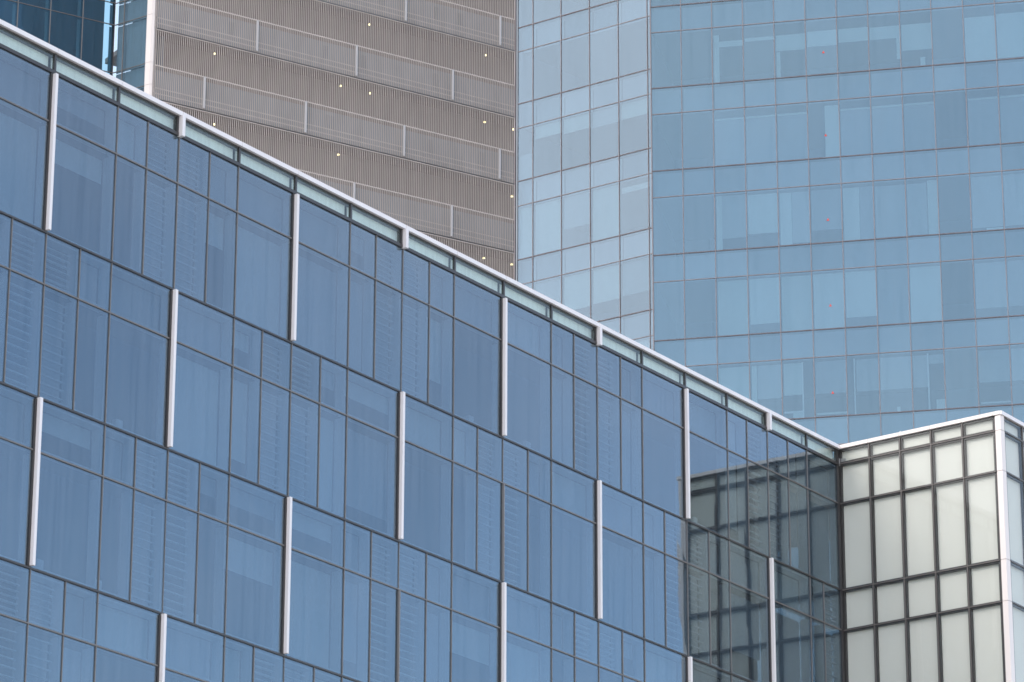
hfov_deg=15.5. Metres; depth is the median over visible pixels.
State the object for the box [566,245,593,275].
spandrel window
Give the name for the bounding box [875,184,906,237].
window
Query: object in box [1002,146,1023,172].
spandrel window
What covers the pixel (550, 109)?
spandrel window
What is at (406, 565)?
transom window
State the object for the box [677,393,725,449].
transom window
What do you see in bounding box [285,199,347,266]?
transom window
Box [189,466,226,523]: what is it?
transom window
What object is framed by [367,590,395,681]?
window
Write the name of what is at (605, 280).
window
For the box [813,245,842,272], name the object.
spandrel window
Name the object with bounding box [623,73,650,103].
spandrel window
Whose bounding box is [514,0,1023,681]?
glass tower
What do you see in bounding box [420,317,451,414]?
window
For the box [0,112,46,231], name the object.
window
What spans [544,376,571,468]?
window
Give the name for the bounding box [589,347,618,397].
transom window
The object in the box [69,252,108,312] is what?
transom window
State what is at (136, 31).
window
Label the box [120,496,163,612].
window
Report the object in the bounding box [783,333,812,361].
spandrel window
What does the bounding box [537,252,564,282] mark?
spandrel window
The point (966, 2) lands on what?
spandrel window
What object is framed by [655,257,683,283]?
spandrel window
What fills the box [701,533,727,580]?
transom window
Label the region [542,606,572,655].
transom window
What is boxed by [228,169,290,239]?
transom window
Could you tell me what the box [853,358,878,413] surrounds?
window
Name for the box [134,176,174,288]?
window
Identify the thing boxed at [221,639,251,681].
transom window
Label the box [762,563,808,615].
transom window
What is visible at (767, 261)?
spandrel window
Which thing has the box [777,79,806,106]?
spandrel window
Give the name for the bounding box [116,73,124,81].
spandrel window
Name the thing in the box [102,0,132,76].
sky
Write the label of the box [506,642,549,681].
window
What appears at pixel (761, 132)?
window
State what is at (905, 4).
spandrel window
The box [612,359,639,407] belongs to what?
transom window
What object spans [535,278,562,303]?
window
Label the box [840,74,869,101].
spandrel window
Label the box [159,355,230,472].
window
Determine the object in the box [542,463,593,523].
transom window
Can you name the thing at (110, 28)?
window
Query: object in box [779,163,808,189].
spandrel window
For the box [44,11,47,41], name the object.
window
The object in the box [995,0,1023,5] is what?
spandrel window
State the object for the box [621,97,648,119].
window
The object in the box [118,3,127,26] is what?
spandrel window
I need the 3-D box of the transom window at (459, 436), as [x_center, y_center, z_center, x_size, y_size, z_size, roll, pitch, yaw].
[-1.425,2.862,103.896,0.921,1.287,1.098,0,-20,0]
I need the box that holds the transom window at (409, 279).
[393,251,427,304]
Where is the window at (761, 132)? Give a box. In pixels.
[746,114,776,164]
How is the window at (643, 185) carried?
in the glass tower at (808, 214)
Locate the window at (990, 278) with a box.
[975,262,1006,308]
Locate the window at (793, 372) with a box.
[784,362,803,419]
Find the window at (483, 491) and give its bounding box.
[468,479,500,581]
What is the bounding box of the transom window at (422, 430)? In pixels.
[391,397,450,460]
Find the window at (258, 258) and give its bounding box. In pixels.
[225,225,289,341]
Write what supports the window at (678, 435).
in the office building at (264, 417)
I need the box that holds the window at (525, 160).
[520,153,533,179]
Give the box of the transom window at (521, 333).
[494,303,548,363]
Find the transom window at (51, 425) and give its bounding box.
[27,403,102,475]
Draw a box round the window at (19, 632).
[0,625,24,681]
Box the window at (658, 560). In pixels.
[636,555,663,646]
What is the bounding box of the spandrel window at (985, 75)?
[966,63,997,90]
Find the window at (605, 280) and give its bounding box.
[593,264,620,303]
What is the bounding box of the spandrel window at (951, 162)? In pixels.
[938,150,968,177]
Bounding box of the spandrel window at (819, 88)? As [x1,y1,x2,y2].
[808,77,837,103]
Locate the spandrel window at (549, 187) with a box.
[537,174,563,203]
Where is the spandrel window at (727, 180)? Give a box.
[716,168,745,194]
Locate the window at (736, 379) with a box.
[719,366,749,398]
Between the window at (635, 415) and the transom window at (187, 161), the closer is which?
the transom window at (187, 161)
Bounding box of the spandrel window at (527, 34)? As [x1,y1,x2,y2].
[523,27,535,52]
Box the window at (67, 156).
[38,139,113,260]
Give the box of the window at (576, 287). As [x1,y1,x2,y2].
[564,271,591,309]
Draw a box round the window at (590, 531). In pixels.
[542,527,594,619]
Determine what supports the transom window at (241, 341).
in the office building at (264, 417)
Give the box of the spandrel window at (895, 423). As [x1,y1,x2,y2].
[882,414,912,435]
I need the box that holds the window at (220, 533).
[185,526,225,634]
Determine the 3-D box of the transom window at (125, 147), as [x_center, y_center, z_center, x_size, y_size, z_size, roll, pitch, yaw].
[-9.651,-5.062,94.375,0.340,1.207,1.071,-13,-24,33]
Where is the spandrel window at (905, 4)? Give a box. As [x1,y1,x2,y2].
[900,0,929,13]
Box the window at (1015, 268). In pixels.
[1007,260,1023,306]
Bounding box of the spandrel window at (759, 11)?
[744,0,772,26]
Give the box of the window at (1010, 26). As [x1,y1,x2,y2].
[996,12,1023,57]
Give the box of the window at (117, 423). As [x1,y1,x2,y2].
[96,342,166,448]
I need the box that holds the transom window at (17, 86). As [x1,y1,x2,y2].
[0,50,48,122]
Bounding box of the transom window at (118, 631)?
[86,596,157,665]
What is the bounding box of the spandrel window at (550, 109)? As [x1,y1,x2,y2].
[537,96,563,125]
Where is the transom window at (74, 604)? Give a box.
[54,584,95,644]
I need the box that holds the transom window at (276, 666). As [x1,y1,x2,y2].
[251,649,281,681]
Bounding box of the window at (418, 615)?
[395,596,423,681]
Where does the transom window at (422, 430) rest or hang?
in the office building at (264, 417)
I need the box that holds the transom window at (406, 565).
[389,545,423,598]
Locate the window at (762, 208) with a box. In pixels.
[748,193,777,233]
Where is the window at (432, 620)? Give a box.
[423,611,448,681]
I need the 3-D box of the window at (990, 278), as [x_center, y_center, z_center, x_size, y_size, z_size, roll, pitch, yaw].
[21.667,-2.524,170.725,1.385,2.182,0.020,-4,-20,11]
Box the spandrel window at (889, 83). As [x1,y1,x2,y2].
[871,71,901,98]
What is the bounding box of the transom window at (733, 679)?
[732,677,742,681]
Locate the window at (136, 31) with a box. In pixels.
[125,19,146,70]
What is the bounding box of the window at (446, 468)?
[391,463,450,561]
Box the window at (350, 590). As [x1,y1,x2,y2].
[333,580,368,681]
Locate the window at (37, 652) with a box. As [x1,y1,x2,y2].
[23,631,60,681]
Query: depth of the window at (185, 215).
95.70 m
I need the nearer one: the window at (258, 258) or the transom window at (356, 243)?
the window at (258, 258)
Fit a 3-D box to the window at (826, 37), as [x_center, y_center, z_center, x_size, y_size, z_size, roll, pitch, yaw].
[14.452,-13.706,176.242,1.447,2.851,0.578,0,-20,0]
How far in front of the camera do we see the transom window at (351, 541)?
99.13 m
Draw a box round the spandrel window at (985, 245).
[973,233,1004,260]
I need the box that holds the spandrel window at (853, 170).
[842,158,872,184]
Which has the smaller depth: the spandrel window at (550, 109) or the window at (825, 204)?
the window at (825, 204)
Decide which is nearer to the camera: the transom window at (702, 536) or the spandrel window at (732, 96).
the transom window at (702, 536)
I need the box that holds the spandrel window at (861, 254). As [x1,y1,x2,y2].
[845,242,874,270]
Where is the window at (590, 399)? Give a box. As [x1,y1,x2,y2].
[566,382,595,479]
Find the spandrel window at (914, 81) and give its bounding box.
[903,69,933,96]
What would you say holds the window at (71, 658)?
in the office building at (264, 417)
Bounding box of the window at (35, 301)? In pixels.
[0,278,41,396]
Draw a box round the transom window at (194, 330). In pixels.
[163,296,231,365]
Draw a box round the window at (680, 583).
[658,560,686,655]
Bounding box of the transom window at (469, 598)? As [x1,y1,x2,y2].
[442,566,497,628]
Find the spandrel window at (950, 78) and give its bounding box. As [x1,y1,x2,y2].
[935,66,965,93]
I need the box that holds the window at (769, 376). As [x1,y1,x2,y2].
[752,364,781,402]
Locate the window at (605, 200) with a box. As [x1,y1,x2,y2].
[593,184,620,240]
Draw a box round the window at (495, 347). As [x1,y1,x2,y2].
[446,343,498,436]
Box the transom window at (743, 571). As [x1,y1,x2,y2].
[721,543,766,598]
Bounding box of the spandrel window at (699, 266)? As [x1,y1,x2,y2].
[686,254,714,281]
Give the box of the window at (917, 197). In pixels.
[907,180,938,235]
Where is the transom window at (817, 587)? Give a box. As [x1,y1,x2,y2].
[802,579,822,621]
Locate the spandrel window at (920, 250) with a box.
[909,238,939,265]
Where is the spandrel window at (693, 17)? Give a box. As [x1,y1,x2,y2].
[683,6,710,32]
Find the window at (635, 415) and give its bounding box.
[613,409,640,499]
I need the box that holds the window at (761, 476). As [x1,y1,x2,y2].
[742,468,767,556]
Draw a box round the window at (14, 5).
[12,4,15,25]
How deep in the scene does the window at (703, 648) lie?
112.63 m
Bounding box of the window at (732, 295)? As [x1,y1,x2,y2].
[718,280,747,335]
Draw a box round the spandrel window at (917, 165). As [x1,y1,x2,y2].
[906,153,936,179]
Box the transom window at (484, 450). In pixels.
[468,430,500,482]
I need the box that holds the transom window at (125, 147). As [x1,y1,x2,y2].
[107,109,145,168]
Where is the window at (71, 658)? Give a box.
[59,646,92,681]
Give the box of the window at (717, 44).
[714,35,742,84]
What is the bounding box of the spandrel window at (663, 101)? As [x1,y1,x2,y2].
[653,90,681,116]
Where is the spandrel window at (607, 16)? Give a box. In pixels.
[594,3,620,33]
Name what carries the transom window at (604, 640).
in the office building at (264, 417)
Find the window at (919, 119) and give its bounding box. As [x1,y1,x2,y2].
[904,101,935,152]
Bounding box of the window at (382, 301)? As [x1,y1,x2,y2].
[366,287,399,390]
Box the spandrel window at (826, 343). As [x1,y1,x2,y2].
[815,331,845,358]
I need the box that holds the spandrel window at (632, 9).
[622,0,649,25]
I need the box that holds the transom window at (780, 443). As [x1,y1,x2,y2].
[759,432,786,478]
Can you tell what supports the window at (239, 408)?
in the office building at (264, 417)
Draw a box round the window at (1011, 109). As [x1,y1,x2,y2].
[1000,94,1023,144]
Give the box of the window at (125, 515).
[89,490,131,601]
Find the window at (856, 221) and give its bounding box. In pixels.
[843,186,873,240]
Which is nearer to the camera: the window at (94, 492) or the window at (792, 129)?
the window at (94, 492)
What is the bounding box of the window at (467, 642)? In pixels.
[449,620,497,681]
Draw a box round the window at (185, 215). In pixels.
[165,191,205,302]
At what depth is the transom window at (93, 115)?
93.42 m
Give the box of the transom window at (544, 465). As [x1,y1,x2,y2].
[519,453,548,503]
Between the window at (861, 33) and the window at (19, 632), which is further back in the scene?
the window at (861, 33)
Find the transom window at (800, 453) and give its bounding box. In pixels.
[780,442,805,487]
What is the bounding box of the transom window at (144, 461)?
[125,441,165,499]
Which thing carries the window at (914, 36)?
in the glass tower at (808, 214)
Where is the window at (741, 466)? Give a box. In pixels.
[722,461,746,547]
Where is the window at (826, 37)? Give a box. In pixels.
[807,30,836,52]
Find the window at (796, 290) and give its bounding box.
[781,275,812,330]
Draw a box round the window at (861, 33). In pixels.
[838,27,867,42]
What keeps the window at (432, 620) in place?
in the office building at (264, 417)
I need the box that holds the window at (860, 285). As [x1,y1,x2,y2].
[845,270,876,317]
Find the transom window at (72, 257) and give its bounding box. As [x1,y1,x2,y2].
[35,237,77,298]
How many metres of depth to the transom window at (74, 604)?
89.47 m
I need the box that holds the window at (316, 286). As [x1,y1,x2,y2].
[283,255,346,366]
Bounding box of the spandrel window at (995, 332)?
[977,320,1008,347]
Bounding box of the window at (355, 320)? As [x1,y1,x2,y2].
[339,279,373,378]
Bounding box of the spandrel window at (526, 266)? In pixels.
[522,259,535,285]
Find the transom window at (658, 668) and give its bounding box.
[643,643,684,681]
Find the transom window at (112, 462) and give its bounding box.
[94,428,133,487]
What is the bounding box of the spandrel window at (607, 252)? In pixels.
[595,238,622,268]
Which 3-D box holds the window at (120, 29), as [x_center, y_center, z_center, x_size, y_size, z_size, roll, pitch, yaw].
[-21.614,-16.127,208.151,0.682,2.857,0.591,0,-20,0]
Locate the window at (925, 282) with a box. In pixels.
[910,266,941,321]
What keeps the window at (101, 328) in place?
in the office building at (264, 417)
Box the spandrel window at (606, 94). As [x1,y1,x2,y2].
[594,80,621,110]
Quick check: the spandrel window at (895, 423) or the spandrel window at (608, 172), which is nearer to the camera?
the spandrel window at (895, 423)
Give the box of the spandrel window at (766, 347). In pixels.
[751,335,780,363]
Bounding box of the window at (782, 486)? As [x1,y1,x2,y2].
[762,475,788,566]
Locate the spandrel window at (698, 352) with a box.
[687,340,716,367]
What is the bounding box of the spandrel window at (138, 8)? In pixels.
[127,0,147,23]
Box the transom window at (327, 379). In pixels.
[311,360,345,414]
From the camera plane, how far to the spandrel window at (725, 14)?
178.01 m
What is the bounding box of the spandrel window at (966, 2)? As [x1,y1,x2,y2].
[964,0,993,7]
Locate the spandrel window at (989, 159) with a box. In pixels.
[970,147,1000,175]
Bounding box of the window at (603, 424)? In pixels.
[591,393,618,489]
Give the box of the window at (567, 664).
[563,659,572,681]
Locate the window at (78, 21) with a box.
[76,19,79,58]
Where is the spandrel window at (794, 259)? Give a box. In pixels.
[781,247,810,274]
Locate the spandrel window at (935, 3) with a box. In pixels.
[932,0,961,10]
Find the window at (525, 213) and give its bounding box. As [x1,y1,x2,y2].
[520,206,533,258]
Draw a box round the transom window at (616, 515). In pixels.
[589,486,641,543]
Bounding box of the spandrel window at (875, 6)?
[869,0,898,16]
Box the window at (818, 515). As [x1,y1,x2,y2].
[802,499,838,589]
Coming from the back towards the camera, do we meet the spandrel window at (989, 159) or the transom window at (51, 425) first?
the spandrel window at (989, 159)
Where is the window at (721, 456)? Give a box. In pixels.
[680,451,726,538]
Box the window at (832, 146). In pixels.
[824,105,839,158]
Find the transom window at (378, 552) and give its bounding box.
[362,534,396,588]
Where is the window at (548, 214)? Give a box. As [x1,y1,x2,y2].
[535,198,562,254]
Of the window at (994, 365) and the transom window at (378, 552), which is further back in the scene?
the window at (994, 365)
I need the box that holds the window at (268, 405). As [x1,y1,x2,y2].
[250,386,287,495]
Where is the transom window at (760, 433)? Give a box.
[739,422,765,468]
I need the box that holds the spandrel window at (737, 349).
[719,338,748,365]
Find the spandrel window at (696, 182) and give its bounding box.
[685,170,713,197]
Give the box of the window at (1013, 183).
[1003,173,1023,225]
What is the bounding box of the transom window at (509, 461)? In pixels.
[494,441,525,493]
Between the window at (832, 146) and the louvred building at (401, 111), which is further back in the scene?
the louvred building at (401, 111)
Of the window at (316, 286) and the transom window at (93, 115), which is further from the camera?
the window at (316, 286)
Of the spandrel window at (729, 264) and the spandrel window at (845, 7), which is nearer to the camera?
the spandrel window at (729, 264)
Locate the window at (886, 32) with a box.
[870,25,899,58]
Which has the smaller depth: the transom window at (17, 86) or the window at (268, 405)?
the transom window at (17, 86)
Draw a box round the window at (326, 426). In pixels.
[308,415,344,518]
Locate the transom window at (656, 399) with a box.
[634,369,681,428]
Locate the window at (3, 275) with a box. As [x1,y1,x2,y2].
[0,271,6,380]
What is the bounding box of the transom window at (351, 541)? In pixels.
[335,523,368,577]
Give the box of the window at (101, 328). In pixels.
[64,315,106,423]
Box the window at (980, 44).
[964,15,995,61]
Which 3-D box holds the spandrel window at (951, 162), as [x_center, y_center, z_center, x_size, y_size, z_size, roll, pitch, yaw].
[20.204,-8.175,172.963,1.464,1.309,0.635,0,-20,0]
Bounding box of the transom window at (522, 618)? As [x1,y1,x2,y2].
[493,588,549,646]
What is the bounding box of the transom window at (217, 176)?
[200,155,236,212]
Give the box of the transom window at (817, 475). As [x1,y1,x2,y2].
[799,451,835,503]
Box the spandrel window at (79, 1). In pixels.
[77,0,80,17]
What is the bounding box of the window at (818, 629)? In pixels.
[809,624,823,681]
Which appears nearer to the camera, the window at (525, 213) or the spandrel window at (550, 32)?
the window at (525, 213)
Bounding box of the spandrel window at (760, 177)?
[747,165,776,192]
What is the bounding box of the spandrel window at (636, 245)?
[624,231,651,261]
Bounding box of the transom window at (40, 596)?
[18,572,62,633]
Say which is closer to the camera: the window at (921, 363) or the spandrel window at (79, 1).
the window at (921, 363)
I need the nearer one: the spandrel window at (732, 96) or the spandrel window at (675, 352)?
the spandrel window at (675, 352)
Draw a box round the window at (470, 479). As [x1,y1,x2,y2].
[444,474,474,571]
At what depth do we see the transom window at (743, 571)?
115.72 m
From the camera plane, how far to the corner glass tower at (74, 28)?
208.08 m
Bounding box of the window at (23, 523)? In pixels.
[0,453,30,567]
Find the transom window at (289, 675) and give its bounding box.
[281,660,311,681]
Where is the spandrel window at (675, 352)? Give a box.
[656,342,684,365]
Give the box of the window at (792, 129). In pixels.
[778,112,807,162]
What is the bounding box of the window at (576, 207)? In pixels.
[564,192,589,229]
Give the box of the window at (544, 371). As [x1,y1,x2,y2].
[495,366,548,458]
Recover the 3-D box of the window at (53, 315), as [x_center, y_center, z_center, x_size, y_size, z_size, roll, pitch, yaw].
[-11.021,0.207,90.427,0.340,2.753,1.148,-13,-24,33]
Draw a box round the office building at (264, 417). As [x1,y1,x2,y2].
[0,19,1023,681]
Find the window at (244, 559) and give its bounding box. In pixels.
[215,536,281,654]
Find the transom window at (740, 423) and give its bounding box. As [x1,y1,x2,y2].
[719,412,745,458]
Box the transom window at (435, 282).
[420,264,451,316]
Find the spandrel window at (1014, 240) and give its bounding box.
[1006,231,1023,258]
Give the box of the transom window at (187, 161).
[168,139,207,198]
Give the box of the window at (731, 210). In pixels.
[716,194,745,249]
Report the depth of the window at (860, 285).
171.86 m
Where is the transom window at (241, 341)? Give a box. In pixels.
[224,321,259,377]
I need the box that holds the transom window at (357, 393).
[338,372,396,438]
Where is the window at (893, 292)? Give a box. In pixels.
[877,268,909,324]
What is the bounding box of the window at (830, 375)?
[816,360,846,414]
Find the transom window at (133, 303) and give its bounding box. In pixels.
[100,266,168,339]
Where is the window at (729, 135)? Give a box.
[715,117,744,167]
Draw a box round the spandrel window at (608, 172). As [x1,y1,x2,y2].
[594,159,621,189]
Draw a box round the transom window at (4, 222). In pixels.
[0,216,9,268]
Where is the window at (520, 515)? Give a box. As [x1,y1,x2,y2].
[494,495,525,591]
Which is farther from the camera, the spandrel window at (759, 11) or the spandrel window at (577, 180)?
the spandrel window at (577, 180)
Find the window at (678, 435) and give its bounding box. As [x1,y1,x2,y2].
[635,431,682,519]
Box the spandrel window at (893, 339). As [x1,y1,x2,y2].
[879,326,910,354]
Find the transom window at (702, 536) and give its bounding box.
[678,524,706,571]
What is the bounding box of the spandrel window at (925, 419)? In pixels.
[915,412,945,428]
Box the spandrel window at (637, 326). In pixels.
[625,313,652,340]
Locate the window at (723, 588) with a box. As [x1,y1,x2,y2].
[703,583,729,672]
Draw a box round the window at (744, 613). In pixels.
[723,592,768,681]
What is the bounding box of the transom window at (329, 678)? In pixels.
[312,670,339,681]
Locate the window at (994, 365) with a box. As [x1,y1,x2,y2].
[978,349,1010,403]
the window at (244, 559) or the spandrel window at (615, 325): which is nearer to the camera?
the window at (244, 559)
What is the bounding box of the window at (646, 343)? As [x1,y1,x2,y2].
[638,339,651,349]
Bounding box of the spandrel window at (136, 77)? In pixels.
[125,67,144,88]
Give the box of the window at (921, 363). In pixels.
[913,354,945,408]
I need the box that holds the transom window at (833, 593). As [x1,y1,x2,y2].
[816,585,839,629]
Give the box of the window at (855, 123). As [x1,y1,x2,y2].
[841,107,871,157]
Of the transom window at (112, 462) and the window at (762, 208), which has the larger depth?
the window at (762, 208)
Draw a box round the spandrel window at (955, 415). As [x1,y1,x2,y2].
[948,410,978,420]
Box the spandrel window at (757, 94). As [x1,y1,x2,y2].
[746,82,774,108]
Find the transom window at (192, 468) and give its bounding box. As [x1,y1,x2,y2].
[157,453,197,512]
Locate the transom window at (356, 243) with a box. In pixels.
[341,224,373,278]
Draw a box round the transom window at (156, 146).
[137,124,176,183]
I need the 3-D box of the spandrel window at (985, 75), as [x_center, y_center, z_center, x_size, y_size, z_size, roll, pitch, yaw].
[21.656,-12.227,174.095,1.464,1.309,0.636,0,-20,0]
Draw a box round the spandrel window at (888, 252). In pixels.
[877,240,907,267]
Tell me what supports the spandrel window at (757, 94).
in the glass tower at (808, 214)
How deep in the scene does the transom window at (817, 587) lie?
118.70 m
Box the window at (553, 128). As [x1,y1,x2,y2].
[536,121,560,138]
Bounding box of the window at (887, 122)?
[872,104,903,154]
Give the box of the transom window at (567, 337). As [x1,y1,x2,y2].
[542,324,571,374]
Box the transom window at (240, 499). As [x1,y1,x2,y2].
[219,478,283,545]
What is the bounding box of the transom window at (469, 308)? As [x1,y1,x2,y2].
[445,276,499,340]
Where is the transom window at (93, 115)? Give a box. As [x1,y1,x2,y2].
[43,79,115,153]
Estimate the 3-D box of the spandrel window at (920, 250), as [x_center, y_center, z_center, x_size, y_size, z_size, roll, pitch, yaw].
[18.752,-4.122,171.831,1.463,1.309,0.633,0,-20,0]
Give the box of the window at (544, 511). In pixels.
[519,506,549,600]
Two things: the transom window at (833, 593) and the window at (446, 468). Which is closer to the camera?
the window at (446, 468)
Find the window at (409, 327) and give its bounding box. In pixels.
[392,299,426,403]
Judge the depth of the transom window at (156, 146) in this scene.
95.45 m
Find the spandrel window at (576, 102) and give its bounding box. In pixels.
[565,88,592,118]
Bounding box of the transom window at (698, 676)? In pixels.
[693,662,729,681]
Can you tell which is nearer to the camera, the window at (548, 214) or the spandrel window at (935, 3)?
the spandrel window at (935, 3)
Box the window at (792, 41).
[776,33,804,79]
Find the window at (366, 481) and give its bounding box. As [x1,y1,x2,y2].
[336,427,395,540]
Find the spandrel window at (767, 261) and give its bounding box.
[749,249,778,277]
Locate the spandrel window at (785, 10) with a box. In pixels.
[775,0,804,24]
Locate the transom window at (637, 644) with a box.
[614,634,642,681]
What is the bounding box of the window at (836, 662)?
[823,632,839,681]
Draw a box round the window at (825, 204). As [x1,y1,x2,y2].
[811,189,841,230]
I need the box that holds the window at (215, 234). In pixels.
[196,211,234,315]
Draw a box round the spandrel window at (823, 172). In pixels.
[810,160,840,187]
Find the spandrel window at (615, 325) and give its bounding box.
[602,319,622,334]
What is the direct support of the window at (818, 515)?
in the office building at (264, 417)
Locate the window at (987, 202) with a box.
[971,175,1003,231]
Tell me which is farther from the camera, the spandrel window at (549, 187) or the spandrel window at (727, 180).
the spandrel window at (549, 187)
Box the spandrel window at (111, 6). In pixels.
[109,5,112,25]
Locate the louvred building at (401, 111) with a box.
[105,0,514,278]
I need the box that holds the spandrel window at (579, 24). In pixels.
[565,11,592,41]
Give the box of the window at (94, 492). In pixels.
[21,479,99,590]
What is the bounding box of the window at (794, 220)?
[780,191,809,244]
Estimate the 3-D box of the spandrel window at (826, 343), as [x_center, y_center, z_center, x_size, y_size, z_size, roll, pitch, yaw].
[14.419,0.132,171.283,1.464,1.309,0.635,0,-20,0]
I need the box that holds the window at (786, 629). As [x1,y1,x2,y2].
[775,612,810,681]
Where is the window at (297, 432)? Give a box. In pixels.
[278,399,317,507]
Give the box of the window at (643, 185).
[622,181,649,193]
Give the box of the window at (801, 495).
[783,490,807,574]
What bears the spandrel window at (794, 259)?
in the glass tower at (808, 214)
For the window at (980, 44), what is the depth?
174.82 m
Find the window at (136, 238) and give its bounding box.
[103,170,143,274]
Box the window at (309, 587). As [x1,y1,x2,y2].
[275,561,341,674]
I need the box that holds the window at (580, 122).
[564,113,590,133]
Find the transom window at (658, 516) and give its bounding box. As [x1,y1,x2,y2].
[635,504,662,552]
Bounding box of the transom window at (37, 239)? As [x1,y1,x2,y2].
[1,222,43,283]
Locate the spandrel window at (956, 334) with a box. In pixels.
[944,322,975,350]
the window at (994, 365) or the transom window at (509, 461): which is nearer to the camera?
the transom window at (509, 461)
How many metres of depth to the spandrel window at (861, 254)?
172.58 m
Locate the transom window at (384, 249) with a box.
[366,237,400,291]
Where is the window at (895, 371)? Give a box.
[880,356,911,411]
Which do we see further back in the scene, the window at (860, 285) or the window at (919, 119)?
the window at (919, 119)
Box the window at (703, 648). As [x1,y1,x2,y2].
[680,569,708,664]
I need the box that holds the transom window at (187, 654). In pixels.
[151,619,221,681]
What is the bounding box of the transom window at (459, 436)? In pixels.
[444,419,475,471]
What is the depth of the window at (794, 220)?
173.80 m
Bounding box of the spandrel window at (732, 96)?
[715,85,743,111]
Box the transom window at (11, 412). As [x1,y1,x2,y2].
[0,386,33,450]
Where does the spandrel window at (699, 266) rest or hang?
in the glass tower at (808, 214)
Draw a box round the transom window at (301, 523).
[278,502,342,567]
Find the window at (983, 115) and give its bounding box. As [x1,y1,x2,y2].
[968,96,999,147]
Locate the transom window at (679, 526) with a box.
[656,514,684,562]
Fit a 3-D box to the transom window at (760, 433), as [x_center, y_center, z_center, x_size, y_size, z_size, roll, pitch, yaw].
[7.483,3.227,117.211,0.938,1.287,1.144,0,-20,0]
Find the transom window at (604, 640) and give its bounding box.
[590,624,620,674]
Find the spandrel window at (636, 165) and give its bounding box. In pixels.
[623,151,650,181]
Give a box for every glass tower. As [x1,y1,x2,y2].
[0,0,165,96]
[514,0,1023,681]
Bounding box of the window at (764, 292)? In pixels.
[749,277,779,324]
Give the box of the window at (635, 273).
[623,257,650,295]
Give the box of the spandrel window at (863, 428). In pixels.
[850,416,880,442]
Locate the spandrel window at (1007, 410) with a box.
[981,408,1011,415]
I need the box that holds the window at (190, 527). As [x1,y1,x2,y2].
[153,508,195,624]
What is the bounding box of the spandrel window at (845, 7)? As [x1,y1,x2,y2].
[837,0,866,18]
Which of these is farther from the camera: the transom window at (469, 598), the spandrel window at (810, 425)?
the spandrel window at (810, 425)
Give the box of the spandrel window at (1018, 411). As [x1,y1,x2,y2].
[1014,407,1023,422]
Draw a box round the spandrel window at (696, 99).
[684,87,712,113]
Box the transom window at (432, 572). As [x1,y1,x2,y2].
[417,556,449,608]
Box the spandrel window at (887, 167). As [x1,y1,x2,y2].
[874,155,904,182]
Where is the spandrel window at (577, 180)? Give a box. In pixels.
[566,166,592,196]
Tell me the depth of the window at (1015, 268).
170.48 m
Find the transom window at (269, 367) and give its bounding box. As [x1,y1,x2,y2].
[252,334,289,390]
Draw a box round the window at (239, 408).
[220,378,258,484]
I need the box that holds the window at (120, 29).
[116,25,126,73]
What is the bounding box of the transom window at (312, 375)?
[281,347,318,403]
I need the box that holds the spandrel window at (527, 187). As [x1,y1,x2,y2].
[522,181,535,207]
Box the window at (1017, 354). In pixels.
[1011,348,1023,380]
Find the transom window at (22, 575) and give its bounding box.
[0,562,27,622]
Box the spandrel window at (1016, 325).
[1010,318,1023,345]
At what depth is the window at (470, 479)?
103.55 m
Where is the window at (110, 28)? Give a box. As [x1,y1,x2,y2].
[107,27,111,72]
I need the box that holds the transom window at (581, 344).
[565,336,594,385]
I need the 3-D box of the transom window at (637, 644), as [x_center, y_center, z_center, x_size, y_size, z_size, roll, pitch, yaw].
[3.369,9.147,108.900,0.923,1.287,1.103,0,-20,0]
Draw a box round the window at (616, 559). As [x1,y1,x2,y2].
[590,538,642,637]
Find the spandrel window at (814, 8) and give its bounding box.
[806,0,835,21]
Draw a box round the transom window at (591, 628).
[566,615,596,664]
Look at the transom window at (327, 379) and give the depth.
99.68 m
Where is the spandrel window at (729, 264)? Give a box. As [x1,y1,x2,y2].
[717,252,746,279]
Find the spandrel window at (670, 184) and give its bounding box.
[654,172,682,199]
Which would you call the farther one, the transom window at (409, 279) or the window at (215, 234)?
the transom window at (409, 279)
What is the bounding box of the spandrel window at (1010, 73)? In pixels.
[998,61,1023,88]
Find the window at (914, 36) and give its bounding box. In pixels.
[901,23,931,65]
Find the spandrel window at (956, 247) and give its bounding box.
[941,235,972,263]
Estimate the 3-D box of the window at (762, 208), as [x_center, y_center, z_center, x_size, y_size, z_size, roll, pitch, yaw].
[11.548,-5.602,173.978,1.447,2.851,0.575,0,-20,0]
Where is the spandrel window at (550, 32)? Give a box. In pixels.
[537,19,563,49]
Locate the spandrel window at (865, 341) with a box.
[847,329,877,356]
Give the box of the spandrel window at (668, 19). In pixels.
[653,8,679,34]
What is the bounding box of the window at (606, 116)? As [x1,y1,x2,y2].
[592,105,619,127]
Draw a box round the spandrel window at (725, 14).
[713,3,741,29]
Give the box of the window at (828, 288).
[813,273,844,328]
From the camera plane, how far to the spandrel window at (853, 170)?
174.01 m
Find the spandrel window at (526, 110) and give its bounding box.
[522,103,535,129]
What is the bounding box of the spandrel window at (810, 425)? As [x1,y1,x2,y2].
[795,421,814,431]
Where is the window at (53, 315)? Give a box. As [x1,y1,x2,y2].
[29,292,75,410]
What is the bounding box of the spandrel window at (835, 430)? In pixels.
[817,418,847,443]
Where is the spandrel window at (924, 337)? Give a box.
[912,324,942,352]
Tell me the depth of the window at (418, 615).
100.29 m

